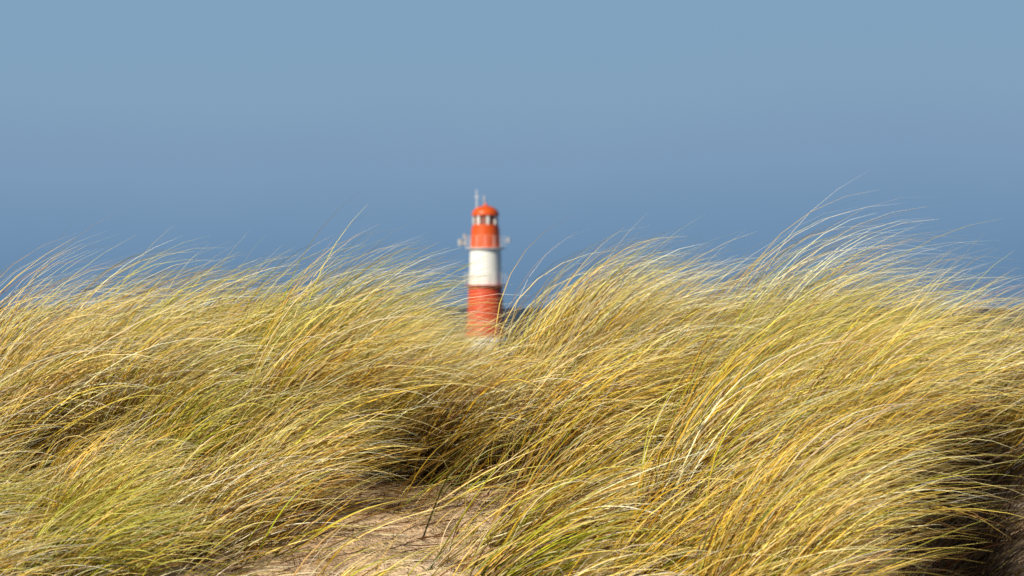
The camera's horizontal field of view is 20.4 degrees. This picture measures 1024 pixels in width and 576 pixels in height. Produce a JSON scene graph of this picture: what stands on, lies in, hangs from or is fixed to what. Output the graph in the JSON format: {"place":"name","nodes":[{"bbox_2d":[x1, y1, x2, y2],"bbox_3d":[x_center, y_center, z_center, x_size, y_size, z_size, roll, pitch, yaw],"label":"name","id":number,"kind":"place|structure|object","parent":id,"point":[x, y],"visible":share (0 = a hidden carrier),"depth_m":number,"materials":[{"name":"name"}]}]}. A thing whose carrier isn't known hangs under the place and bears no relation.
{"place":"outdoors","nodes":[
{"label":"outdoors","id":0,"kind":"place"},
{"bbox_2d":[458,190,509,352],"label":"lighthouse","id":1,"kind":"object","parent":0,"point":[485,236],"visible":0.91,"depth_m":242.88,"materials":[{"name":"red paint"}]},
{"bbox_2d":[0,175,1023,575],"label":"dune grass","id":2,"kind":"structure","parent":0,"point":[796,433],"depth_m":6.93,"materials":[{"name":"yellow plant"}]},
{"bbox_2d":[0,394,1023,575],"bbox_3d":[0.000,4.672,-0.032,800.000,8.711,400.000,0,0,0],"label":"sand dune","id":3,"kind":"structure","parent":0,"point":[371,540],"depth_m":6.56,"materials":[{"name":"beige sand"}]},
{"bbox_2d":[0,308,1023,378],"bbox_3d":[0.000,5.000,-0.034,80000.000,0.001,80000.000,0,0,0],"label":"sea","id":4,"kind":"structure","parent":0,"point":[519,313],"depth_m":1582.25,"materials":[{"name":"liquid"}]},
{"bbox_2d":[0,0,1023,307],"label":"sky","id":5,"kind":"structure","parent":0,"point":[225,122],"materials":[{"name":"blue"}]},
{"bbox_2d":[357,301,959,415],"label":"beach grass","id":6,"kind":"structure","parent":0,"point":[466,327],"depth_m":18.23,"materials":[{"name":"yellow plant"}]}
]}

